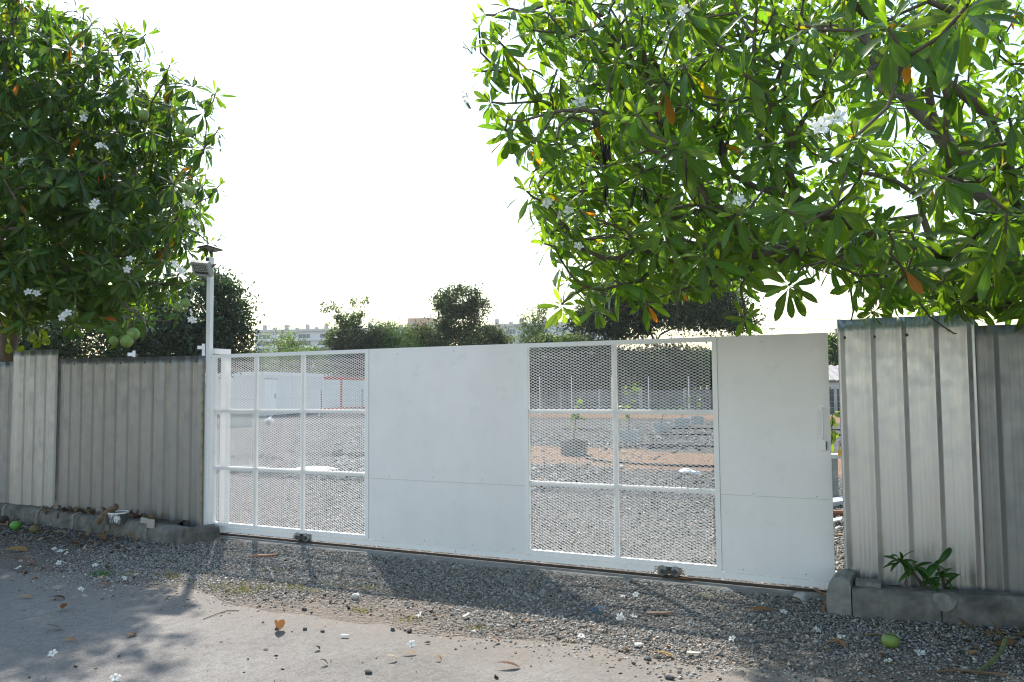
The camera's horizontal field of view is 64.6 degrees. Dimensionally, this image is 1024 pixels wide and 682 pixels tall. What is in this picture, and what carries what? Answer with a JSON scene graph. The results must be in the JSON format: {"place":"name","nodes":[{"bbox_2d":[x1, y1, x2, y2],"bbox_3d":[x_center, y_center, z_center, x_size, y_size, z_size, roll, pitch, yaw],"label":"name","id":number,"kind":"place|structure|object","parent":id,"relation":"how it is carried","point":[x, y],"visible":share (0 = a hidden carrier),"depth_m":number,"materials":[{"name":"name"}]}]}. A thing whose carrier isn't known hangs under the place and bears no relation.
{"place":"outdoors","nodes":[
{"label":"outdoors","id":0,"kind":"place"},
{"bbox_2d":[91,513,185,524],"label":"soil","id":1,"kind":"structure","parent":0,"point":[166,521],"depth_m":9.55,"materials":[{"name":"soil"}]},
{"bbox_2d":[36,505,162,521],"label":"leaf litter","id":2,"kind":"object","parent":1,"relation":"on","point":[135,515],"visible":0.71,"depth_m":10.09,"materials":[{"name":"plant"}]},
{"bbox_2d":[0,569,841,681],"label":"road","id":3,"kind":"structure","parent":0,"point":[99,629],"depth_m":5.26,"materials":[{"name":"concrete"}]},
{"bbox_2d":[48,649,57,656],"bbox_3d":[-2.937,1.993,5.175,0.060,0.034,0.055,-2,-4,26],"label":"fallen flower","id":4,"kind":"object","parent":3,"relation":"on","point":[51,653],"visible":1,"depth_m":5.17,"materials":[{"name":"white plant"}]},
{"bbox_2d":[110,673,120,681],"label":"fallen flower","id":5,"kind":"object","parent":3,"relation":"on","point":[114,677],"visible":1,"depth_m":4.72,"materials":[{"name":"white plant"}]},
{"bbox_2d":[274,619,284,629],"bbox_3d":[-1.623,1.980,5.642,0.075,0.088,0.106,0,-3,-8],"label":"fallen leaf","id":6,"kind":"object","parent":3,"relation":"on","point":[279,624],"visible":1,"depth_m":5.68,"materials":[{"name":"plant"}]},
{"bbox_2d":[0,519,1023,681],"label":"leaf litter","id":7,"kind":"object","parent":3,"relation":"on","point":[528,621],"visible":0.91,"depth_m":5.78,"materials":[{"name":"plant"}]},
{"bbox_2d":[664,675,674,679],"bbox_3d":[0.908,1.940,4.673,0.063,0.032,0.037,-2,-4,26],"label":"stone","id":8,"kind":"object","parent":3,"relation":"on","point":[669,677],"visible":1,"depth_m":4.66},
{"bbox_2d":[0,388,1023,681],"bbox_3d":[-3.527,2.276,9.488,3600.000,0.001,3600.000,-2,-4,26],"label":"ground","id":9,"kind":"structure","parent":0,"point":[38,544],"depth_m":7.09,"materials":[{"name":"gravel"}]},
{"bbox_2d":[18,311,83,358],"bbox_3d":[-23.827,0.764,38.143,7.051,6.761,6.639,-1,-3,9],"label":"broadleaf tree","id":10,"kind":"object","parent":9,"relation":"on","point":[53,334],"visible":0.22,"depth_m":37.66,"materials":[{"name":"green plant"}]},
{"bbox_2d":[2,521,152,550],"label":"leaf litter","id":11,"kind":"object","parent":9,"relation":"on","point":[87,532],"visible":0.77,"depth_m":9.22,"materials":[{"name":"plant"}]},
{"bbox_2d":[95,514,108,524],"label":"wooden block","id":12,"kind":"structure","parent":9,"relation":"on","point":[105,520],"depth_m":9.42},
{"bbox_2d":[96,503,118,523],"bbox_3d":[-4.715,2.014,9.446,0.284,0.247,0.088,-1,-3,10],"label":"log","id":13,"kind":"object","parent":12,"relation":"on","point":[113,508],"visible":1,"depth_m":9.41,"materials":[{"name":"brown wood"}]},
{"bbox_2d":[0,503,219,544],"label":"kerb","id":14,"kind":"structure","parent":9,"relation":"on","point":[171,534],"depth_m":9.54,"materials":[{"name":"concrete"}]},
{"bbox_2d":[0,349,205,526],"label":"metal fence","id":15,"kind":"object","parent":14,"relation":"on","point":[123,433],"visible":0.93,"depth_m":10.26,"materials":[{"name":"metal"}]},
{"bbox_2d":[107,510,128,524],"bbox_3d":[-4.611,2.066,9.485,0.240,0.138,0.240,-2,-4,26],"label":"paint bucket","id":16,"kind":"object","parent":14,"relation":"on","point":[117,517],"visible":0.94,"depth_m":9.40,"materials":[{"name":"white plastic"}]},
{"bbox_2d":[140,517,147,523],"bbox_3d":[-4.231,2.082,9.317,0.127,0.100,0.007,-2,-4,31],"label":"metal offcut","id":17,"kind":"object","parent":14,"relation":"on","point":[143,520],"visible":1,"depth_m":9.32,"materials":[{"name":"grey metal"}]},
{"bbox_2d":[147,519,154,528],"bbox_3d":[-4.096,2.073,9.194,0.124,0.100,0.007,-2,-4,30],"label":"metal offcut","id":18,"kind":"object","parent":14,"relation":"on","point":[150,523],"visible":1,"depth_m":9.19,"materials":[{"name":"grey metal"}]},
{"bbox_2d":[0,0,236,361],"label":"flowering tree","id":19,"kind":"object","parent":9,"relation":"on","point":[42,272],"visible":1,"depth_m":9.34,"materials":[{"name":"green plant"}]},
{"bbox_2d":[0,322,50,353],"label":"fruits","id":20,"kind":"object","parent":19,"relation":"hanging from","point":[36,344],"visible":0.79,"depth_m":10.99,"materials":[{"name":"green plant"}]},
{"bbox_2d":[43,289,201,358],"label":"broadleaf tree","id":21,"kind":"object","parent":9,"relation":"on","point":[155,345],"visible":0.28,"depth_m":40.74,"materials":[{"name":"green plant"}]},
{"bbox_2d":[106,264,269,378],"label":"broadleaf tree","id":22,"kind":"object","parent":9,"relation":"on","point":[232,318],"visible":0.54,"depth_m":43.27,"materials":[{"name":"green plant"}]},
{"bbox_2d":[197,344,204,355],"bbox_3d":[-9.212,1.629,23.987,0.205,3.098,0.110,0,-3,0],"label":"camera post","id":23,"kind":"object","parent":9,"relation":"on","point":[202,347],"visible":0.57,"depth_m":24.03,"materials":[{"name":"white plastic"}]},
{"bbox_2d":[203,257,213,524],"bbox_3d":[-3.583,0.638,9.574,0.058,3.280,0.055,-2,-4,26],"label":"light pole","id":24,"kind":"object","parent":9,"relation":"on","point":[208,374],"visible":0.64,"depth_m":9.55,"materials":[{"name":"metal"}]},
{"bbox_2d":[190,257,215,276],"bbox_3d":[-3.519,-0.862,9.406,0.280,0.289,0.501,-1,-3,3],"label":"floodlight","id":25,"kind":"object","parent":24,"relation":"attached to","point":[202,268],"visible":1,"depth_m":9.24,"materials":[{"name":"metal"}]},
{"bbox_2d":[196,245,222,256],"bbox_3d":[-3.610,-1.066,9.678,0.209,0.137,0.282,3,-5,-44],"label":"solar panel","id":26,"kind":"object","parent":24,"relation":"attached to","point":[212,249],"visible":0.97,"depth_m":9.64,"materials":[{"name":"glass"}]},
{"bbox_2d":[213,348,230,532],"bbox_3d":[-3.489,1.189,9.667,0.084,2.190,0.251,-2,-4,26],"label":"guide post","id":27,"kind":"object","parent":9,"relation":"on","point":[221,351],"visible":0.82,"depth_m":9.72,"materials":[{"name":"metal"}]},
{"bbox_2d":[218,345,271,371],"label":"bush","id":28,"kind":"object","parent":9,"relation":"on","point":[250,362],"visible":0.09,"depth_m":61.68,"materials":[{"name":"green plant"}]},
{"bbox_2d":[230,453,283,460],"bbox_3d":[-6.284,2.888,20.184,2.135,0.173,1.001,-2,-4,26],"label":"rubble","id":29,"kind":"object","parent":9,"relation":"on","point":[261,455],"visible":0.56,"depth_m":19.91,"materials":[{"name":"stone"}]},
{"bbox_2d":[217,371,323,417],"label":"site cabin","id":30,"kind":"object","parent":9,"relation":"on","point":[274,386],"visible":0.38,"depth_m":52.59,"materials":[{"name":"metal"}]},
{"bbox_2d":[265,380,275,408],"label":"door","id":31,"kind":"structure","parent":30,"relation":"in","point":[274,386],"depth_m":51.06,"materials":[{"name":"metal"}]},
{"bbox_2d":[256,321,306,371],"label":"young tree","id":32,"kind":"object","parent":9,"relation":"on","point":[277,340],"visible":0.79,"depth_m":73.94,"materials":[{"name":"green plant"}]},
{"bbox_2d":[85,557,492,630],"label":"grass","id":33,"kind":"structure","parent":9,"relation":"on","point":[174,576],"depth_m":6.91,"materials":[{"name":"plant"}]},
{"bbox_2d":[275,327,305,372],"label":"young tree","id":34,"kind":"object","parent":9,"relation":"on","point":[293,341],"visible":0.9,"depth_m":73.02,"materials":[{"name":"green plant"}]},
{"bbox_2d":[260,341,335,376],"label":"bush","id":35,"kind":"object","parent":9,"relation":"on","point":[300,349],"visible":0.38,"depth_m":77.06,"materials":[{"name":"green plant"}]},
{"bbox_2d":[318,355,364,376],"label":"bush","id":36,"kind":"object","parent":9,"relation":"on","point":[332,366],"visible":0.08,"depth_m":73.38,"materials":[{"name":"green plant"}]},
{"bbox_2d":[320,449,364,457],"bbox_3d":[-4.417,2.919,21.002,1.304,0.169,1.909,2,-4,-35],"label":"rubble","id":37,"kind":"object","parent":9,"relation":"on","point":[350,453],"visible":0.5,"depth_m":20.70,"materials":[{"name":"stone"}]},
{"bbox_2d":[324,377,364,408],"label":"site cabin","id":38,"kind":"object","parent":9,"relation":"on","point":[345,395],"visible":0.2,"depth_m":63.31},
{"bbox_2d":[318,291,373,376],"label":"sapling clump","id":39,"kind":"object","parent":9,"relation":"on","point":[341,319],"visible":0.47,"depth_m":71.73,"materials":[{"name":"green plant"}]},
{"bbox_2d":[252,311,446,376],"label":"apartment block","id":40,"kind":"structure","parent":9,"relation":"on","point":[314,336],"depth_m":298.15,"materials":[{"name":"white concrete"}]},
{"bbox_2d":[259,334,270,338],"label":"window","id":41,"kind":"structure","parent":40,"relation":"in","point":[263,336],"depth_m":300.52,"materials":[{"name":"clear glass"}]},
{"bbox_2d":[298,334,309,337],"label":"window","id":42,"kind":"structure","parent":40,"relation":"in","point":[305,335],"depth_m":298.26,"materials":[{"name":"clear glass"}]},
{"bbox_2d":[351,593,359,599],"bbox_3d":[-1.262,2.060,6.534,0.065,0.054,0.070,1,-4,-27],"label":"stone","id":43,"kind":"object","parent":9,"relation":"on","point":[355,596],"visible":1,"depth_m":6.51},
{"bbox_2d":[318,321,396,408],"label":"bush","id":44,"kind":"object","parent":9,"relation":"on","point":[343,341],"visible":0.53,"depth_m":69.37,"materials":[{"name":"green plant"}]},
{"bbox_2d":[361,314,426,348],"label":"bush","id":45,"kind":"object","parent":9,"relation":"on","point":[398,342],"visible":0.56,"depth_m":70.40,"materials":[{"name":"green plant"}]},
{"bbox_2d":[402,314,456,346],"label":"bush","id":46,"kind":"object","parent":9,"relation":"on","point":[434,338],"visible":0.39,"depth_m":72.42,"materials":[{"name":"green plant"}]},
{"bbox_2d":[204,423,713,491],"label":"gravel","id":47,"kind":"structure","parent":9,"relation":"on","point":[547,428],"depth_m":24.13,"materials":[{"name":"gravel"}]},
{"bbox_2d":[230,413,253,427],"bbox_3d":[-12.581,3.669,37.723,1.000,0.700,0.960,0,-3,-14],"label":"crate","id":48,"kind":"object","parent":47,"relation":"on","point":[244,415],"visible":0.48,"depth_m":37.29,"materials":[{"name":"grey plastic"}]},
{"bbox_2d":[264,415,273,425],"bbox_3d":[-11.679,3.856,39.018,0.508,0.604,0.435,-2,-4,26],"label":"rubbish bag","id":49,"kind":"object","parent":47,"relation":"on","point":[270,421],"visible":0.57,"depth_m":38.86,"materials":[{"name":"white plastic"}]},
{"bbox_2d":[641,443,713,446],"bbox_3d":[5.169,2.945,22.706,3.622,0.054,0.302,-3,-4,35],"label":"hose","id":50,"kind":"object","parent":47,"relation":"on","point":[686,446],"visible":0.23,"depth_m":22.74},
{"bbox_2d":[639,433,840,435],"bbox_3d":[7.780,3.231,27.946,7.470,0.054,0.716,-2,-4,17],"label":"hose","id":51,"kind":"object","parent":47,"relation":"on","point":[684,434],"visible":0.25,"depth_m":28.27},
{"bbox_2d":[427,279,496,345],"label":"broadleaf tree","id":52,"kind":"object","parent":9,"relation":"on","point":[450,308],"visible":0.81,"depth_m":74.26,"materials":[{"name":"green plant"}]},
{"bbox_2d":[451,321,515,345],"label":"bush","id":53,"kind":"object","parent":9,"relation":"on","point":[492,334],"visible":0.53,"depth_m":71.24,"materials":[{"name":"green plant"}]},
{"bbox_2d":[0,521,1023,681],"bbox_3d":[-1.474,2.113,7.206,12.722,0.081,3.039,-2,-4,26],"label":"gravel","id":54,"kind":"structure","parent":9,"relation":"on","point":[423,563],"depth_m":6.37,"materials":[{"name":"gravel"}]},
{"bbox_2d":[0,515,8,523],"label":"fallen fruit","id":55,"kind":"object","parent":54,"relation":"on","point":[3,519],"visible":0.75,"depth_m":10.45,"materials":[{"name":"food"}]},
{"bbox_2d":[10,521,20,529],"bbox_3d":[-6.132,2.278,10.005,0.133,0.110,0.121,-2,-4,26],"label":"fallen fruit","id":56,"kind":"object","parent":54,"relation":"on","point":[15,525],"visible":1,"depth_m":9.97,"materials":[{"name":"food"}]},
{"bbox_2d":[7,546,27,550],"bbox_3d":[-5.246,2.200,8.559,0.235,0.056,0.093,1,-4,-28],"label":"fallen leaf","id":57,"kind":"object","parent":54,"relation":"on","point":[21,548],"visible":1,"depth_m":8.59,"materials":[{"name":"plant"}]},
{"bbox_2d":[29,525,39,532],"bbox_3d":[-5.762,2.267,9.774,0.118,0.098,0.107,-2,-4,26],"label":"fallen fruit","id":58,"kind":"object","parent":54,"relation":"on","point":[34,528],"visible":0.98,"depth_m":9.74,"materials":[{"name":"food"}]},
{"bbox_2d":[249,554,277,556],"bbox_3d":[-2.521,2.172,8.217,0.281,0.012,0.044,0,-3,-15],"label":"wood scrap","id":59,"kind":"object","parent":54,"relation":"on","point":[262,555],"visible":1,"depth_m":8.21,"materials":[{"name":"wood"}]},
{"bbox_2d":[646,611,672,613],"bbox_3d":[1.088,2.009,5.991,0.201,0.012,0.035,0,-3,-1],"label":"bark stick","id":60,"kind":"object","parent":54,"relation":"on","point":[659,612],"visible":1,"depth_m":5.98,"materials":[{"name":"wood"}]},
{"bbox_2d":[686,651,700,654],"bbox_3d":[1.137,1.955,5.077,0.091,0.012,0.030,-1,-3,4],"label":"wood chip","id":61,"kind":"object","parent":54,"relation":"on","point":[692,653],"visible":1,"depth_m":5.07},
{"bbox_2d":[747,606,771,609],"bbox_3d":[1.846,2.007,6.072,0.229,0.025,0.047,0,-3,-4],"label":"fallen leaf","id":62,"kind":"object","parent":54,"relation":"on","point":[761,608],"visible":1,"depth_m":6.08,"materials":[{"name":"plant"}]},
{"bbox_2d":[792,591,809,602],"bbox_3d":[2.258,2.009,6.338,0.133,0.093,0.063,-2,-4,26],"label":"clear plastic bag","id":63,"kind":"object","parent":54,"relation":"on","point":[802,595],"visible":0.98,"depth_m":6.32,"materials":[{"name":"plastic"}]},
{"bbox_2d":[813,587,826,611],"bbox_3d":[2.435,2.000,6.334,0.120,0.068,0.700,-1,-3,14],"label":"root","id":64,"kind":"object","parent":54,"relation":"on","point":[824,607],"visible":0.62,"depth_m":6.36,"materials":[{"name":"brown wood"}]},
{"bbox_2d":[881,633,899,648],"bbox_3d":[2.436,1.928,5.216,0.112,0.095,0.102,-2,-4,26],"label":"fallen fruit","id":65,"kind":"object","parent":54,"relation":"on","point":[891,640],"visible":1,"depth_m":5.18,"materials":[{"name":"food"}]},
{"bbox_2d":[935,669,1008,675],"bbox_3d":[2.658,1.915,4.703,0.391,0.023,0.068,-1,-3,10],"label":"twig","id":66,"kind":"object","parent":54,"relation":"on","point":[967,670],"visible":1,"depth_m":4.69,"materials":[{"name":"brown wood"}]},
{"bbox_2d":[975,637,1007,674],"bbox_3d":[2.902,1.897,4.884,0.600,0.085,0.046,3,-5,-45],"label":"leaf","id":67,"kind":"object","parent":54,"relation":"on","point":[996,656],"visible":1,"depth_m":4.88,"materials":[{"name":"plant"}]},
{"bbox_2d":[216,535,825,599],"bbox_3d":[-1.709,2.196,8.543,10.500,0.016,0.327,-2,-4,26],"label":"concrete strip","id":68,"kind":"object","parent":9,"relation":"on","point":[692,584],"visible":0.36,"depth_m":7.51,"materials":[{"name":"concrete"}]},
{"bbox_2d":[220,532,826,592],"bbox_3d":[-1.725,2.181,8.624,10.000,0.024,0.026,-2,-4,26],"label":"gate rail","id":69,"kind":"object","parent":68,"relation":"on","point":[563,566],"visible":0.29,"depth_m":7.63,"materials":[{"name":"metal"}]},
{"bbox_2d":[210,333,834,587],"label":"sliding gate","id":70,"kind":"structure","parent":69,"relation":"on","point":[447,459],"depth_m":7.74,"materials":[{"name":"metal"}]},
{"bbox_2d":[203,447,844,572],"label":"gravel","id":71,"kind":"structure","parent":9,"relation":"on","point":[838,528],"depth_m":11.42,"materials":[{"name":"gravel"}]},
{"bbox_2d":[292,466,336,469],"bbox_3d":[-4.263,2.694,17.085,0.952,0.012,0.922,2,-4,-33],"label":"white board","id":72,"kind":"object","parent":71,"relation":"on","point":[322,467],"visible":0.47,"depth_m":17.08,"materials":[{"name":"white"}]},
{"bbox_2d":[679,468,699,474],"bbox_3d":[3.435,2.532,15.670,0.481,0.136,0.278,-2,-4,26],"label":"plastic bag","id":73,"kind":"object","parent":71,"relation":"on","point":[686,470],"visible":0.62,"depth_m":15.60,"materials":[{"name":"plastic"}]},
{"bbox_2d":[833,496,842,506],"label":"steel beam","id":74,"kind":"structure","parent":71,"relation":"on","point":[837,501],"depth_m":11.32,"materials":[{"name":"metal"}]},
{"bbox_2d":[833,510,842,515],"bbox_3d":[4.260,2.215,10.447,0.593,0.070,0.070,-1,-3,7],"label":"rusty pipe","id":75,"kind":"object","parent":71,"relation":"on","point":[838,512],"visible":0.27,"depth_m":10.43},
{"bbox_2d":[503,300,554,343],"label":"bamboo clump","id":76,"kind":"object","parent":9,"relation":"on","point":[535,322],"visible":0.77,"depth_m":65.84,"materials":[{"name":"green plant"}]},
{"bbox_2d":[486,317,575,390],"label":"apartment block","id":77,"kind":"structure","parent":9,"relation":"on","point":[512,329],"depth_m":267.66,"materials":[{"name":"white concrete"}]},
{"bbox_2d":[506,329,514,333],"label":"window","id":78,"kind":"structure","parent":77,"relation":"in","point":[512,331],"depth_m":268.67,"materials":[{"name":"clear glass"}]},
{"bbox_2d":[518,328,589,349],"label":"hedge","id":79,"kind":"object","parent":9,"relation":"on","point":[562,338],"visible":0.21,"depth_m":62.22,"materials":[{"name":"green plant"}]},
{"bbox_2d":[514,331,626,406],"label":"bush","id":80,"kind":"object","parent":9,"relation":"on","point":[568,361],"visible":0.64,"depth_m":59.44,"materials":[{"name":"green plant"}]},
{"bbox_2d":[560,439,587,455],"bbox_3d":[1.558,2.689,20.450,0.703,0.378,0.698,-2,-4,26],"label":"planter","id":81,"kind":"object","parent":9,"relation":"on","point":[575,446],"visible":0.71,"depth_m":20.16,"materials":[{"name":"concrete"}]},
{"bbox_2d":[568,398,584,440],"bbox_3d":[1.625,2.000,20.538,0.545,1.131,0.371,1,-4,-27],"label":"sapling","id":82,"kind":"object","parent":81,"relation":"on","point":[579,400],"visible":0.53,"depth_m":20.50,"materials":[{"name":"green plant"}]},
{"bbox_2d":[563,428,602,430],"bbox_3d":[2.961,3.511,32.110,1.644,0.167,1.300,0,-3,-8],"label":"rubble","id":83,"kind":"object","parent":9,"relation":"on","point":[586,429],"visible":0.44,"depth_m":31.94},
{"bbox_2d":[618,429,638,442],"bbox_3d":[3.611,2.953,25.193,0.676,0.372,0.672,-2,-4,26],"label":"planter","id":84,"kind":"object","parent":9,"relation":"on","point":[626,433],"visible":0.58,"depth_m":24.91,"materials":[{"name":"concrete"}]},
{"bbox_2d":[618,383,641,429],"bbox_3d":[3.632,2.060,25.190,0.802,1.532,0.761,-2,-4,26],"label":"sapling","id":85,"kind":"object","parent":84,"relation":"on","point":[631,400],"visible":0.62,"depth_m":25.22,"materials":[{"name":"green plant"}]},
{"bbox_2d":[554,330,712,406],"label":"hedge","id":86,"kind":"object","parent":9,"relation":"on","point":[653,348],"depth_m":64.79,"materials":[{"name":"green plant"}]},
{"bbox_2d":[583,344,708,395],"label":"bush","id":87,"kind":"object","parent":9,"relation":"on","point":[651,364],"visible":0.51,"depth_m":59.64,"materials":[{"name":"green plant"}]},
{"bbox_2d":[585,457,713,467],"bbox_3d":[3.257,2.659,17.574,4.482,0.055,0.579,-3,-4,41],"label":"hose","id":88,"kind":"object","parent":9,"relation":"on","point":[712,466],"visible":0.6,"depth_m":17.39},
{"bbox_2d":[604,443,700,450],"bbox_3d":[3.845,2.933,22.383,2.606,0.160,1.365,-1,-3,9],"label":"rubble","id":89,"kind":"object","parent":9,"relation":"on","point":[659,447],"visible":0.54,"depth_m":22.43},
{"bbox_2d":[652,422,669,432],"bbox_3d":[5.599,3.247,30.398,0.653,0.365,0.648,-2,-4,26],"label":"planter","id":90,"kind":"object","parent":9,"relation":"on","point":[661,427],"visible":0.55,"depth_m":30.14,"materials":[{"name":"concrete"}]},
{"bbox_2d":[555,262,771,395],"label":"rain tree","id":91,"kind":"object","parent":9,"relation":"on","point":[712,313],"visible":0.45,"depth_m":64.58,"materials":[{"name":"green plant"}]},
{"bbox_2d":[673,418,689,426],"bbox_3d":[7.332,3.508,35.005,0.714,0.356,0.709,-2,-4,26],"label":"planter","id":92,"kind":"object","parent":9,"relation":"on","point":[686,422],"visible":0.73,"depth_m":34.71,"materials":[{"name":"concrete"}]},
{"bbox_2d":[530,387,839,413],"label":"block wall","id":93,"kind":"structure","parent":9,"relation":"on","point":[834,398],"depth_m":55.98,"materials":[{"name":"concrete"}]},
{"bbox_2d":[674,344,711,389],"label":"bush","id":94,"kind":"object","parent":9,"relation":"on","point":[710,367],"visible":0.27,"depth_m":60.93,"materials":[{"name":"green plant"}]},
{"bbox_2d":[690,416,703,423],"bbox_3d":[8.532,3.643,37.379,0.642,0.345,0.638,-2,-4,26],"label":"planter","id":95,"kind":"object","parent":9,"relation":"on","point":[692,419],"visible":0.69,"depth_m":37.11,"materials":[{"name":"concrete"}]},
{"bbox_2d":[455,0,1023,336],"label":"flowering tree","id":96,"kind":"object","parent":9,"relation":"on","point":[976,272],"visible":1,"depth_m":5.52,"materials":[{"name":"green plant"}]},
{"bbox_2d":[827,332,837,365],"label":"bush","id":97,"kind":"object","parent":9,"relation":"on","point":[833,352],"visible":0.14,"depth_m":61.34,"materials":[{"name":"green plant"}]},
{"bbox_2d":[830,411,839,451],"bbox_3d":[4.736,1.690,11.941,0.288,1.317,0.115,-1,-3,12],"label":"weed","id":98,"kind":"object","parent":9,"relation":"on","point":[834,435],"visible":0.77,"depth_m":11.95,"materials":[{"name":"green plant"}]},
{"bbox_2d":[831,452,840,497],"bbox_3d":[4.811,1.993,11.965,0.422,0.710,0.200,0,-3,0],"label":"tap stand","id":99,"kind":"object","parent":9,"relation":"on","point":[835,457],"visible":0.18,"depth_m":11.89,"materials":[{"name":"metal"}]},
{"bbox_2d":[826,569,1023,627],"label":"kerb","id":100,"kind":"structure","parent":9,"relation":"on","point":[849,592],"depth_m":5.80,"materials":[{"name":"concrete"}]},
{"bbox_2d":[837,314,1023,592],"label":"metal fence","id":101,"kind":"object","parent":100,"relation":"on","point":[932,431],"visible":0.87,"depth_m":6.12,"materials":[{"name":"metal"}]},
{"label":"soil","id":102,"kind":"structure","parent":100,"relation":"in","visible":0},
{"bbox_2d":[883,547,959,590],"bbox_3d":[3.004,1.735,5.841,0.670,0.464,0.218,0,-3,-14],"label":"shrub","id":103,"kind":"object","parent":102,"relation":"on","point":[926,574],"visible":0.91,"depth_m":5.84,"materials":[{"name":"green plant"}]},
{"bbox_2d":[956,617,1023,654],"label":"leaf litter","id":104,"kind":"object","parent":9,"relation":"on","point":[1011,640],"visible":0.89,"depth_m":5.32,"materials":[{"name":"plant"}]},
{"bbox_2d":[2,0,1023,384],"label":"sky","id":105,"kind":"structure","parent":0,"point":[350,166],"materials":[{"name":"white"}]},
{"bbox_2d":[567,329,609,339],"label":"apartment block","id":106,"kind":"structure","parent":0,"point":[568,331],"depth_m":253.27,"materials":[{"name":"white concrete"}]},
{"bbox_2d":[655,323,979,328],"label":"power line","id":107,"kind":"object","parent":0,"point":[788,328],"visible":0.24,"depth_m":107.99,"materials":[{"name":"metal"}]},
{"bbox_2d":[829,365,838,407],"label":"house","id":108,"kind":"structure","parent":0,"point":[833,376],"depth_m":53.05,"materials":[{"name":"metal"}]},
{"bbox_2d":[762,316,914,320],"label":"power line","id":109,"kind":"object","parent":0,"point":[814,319],"visible":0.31,"depth_m":105.85,"materials":[{"name":"metal"}]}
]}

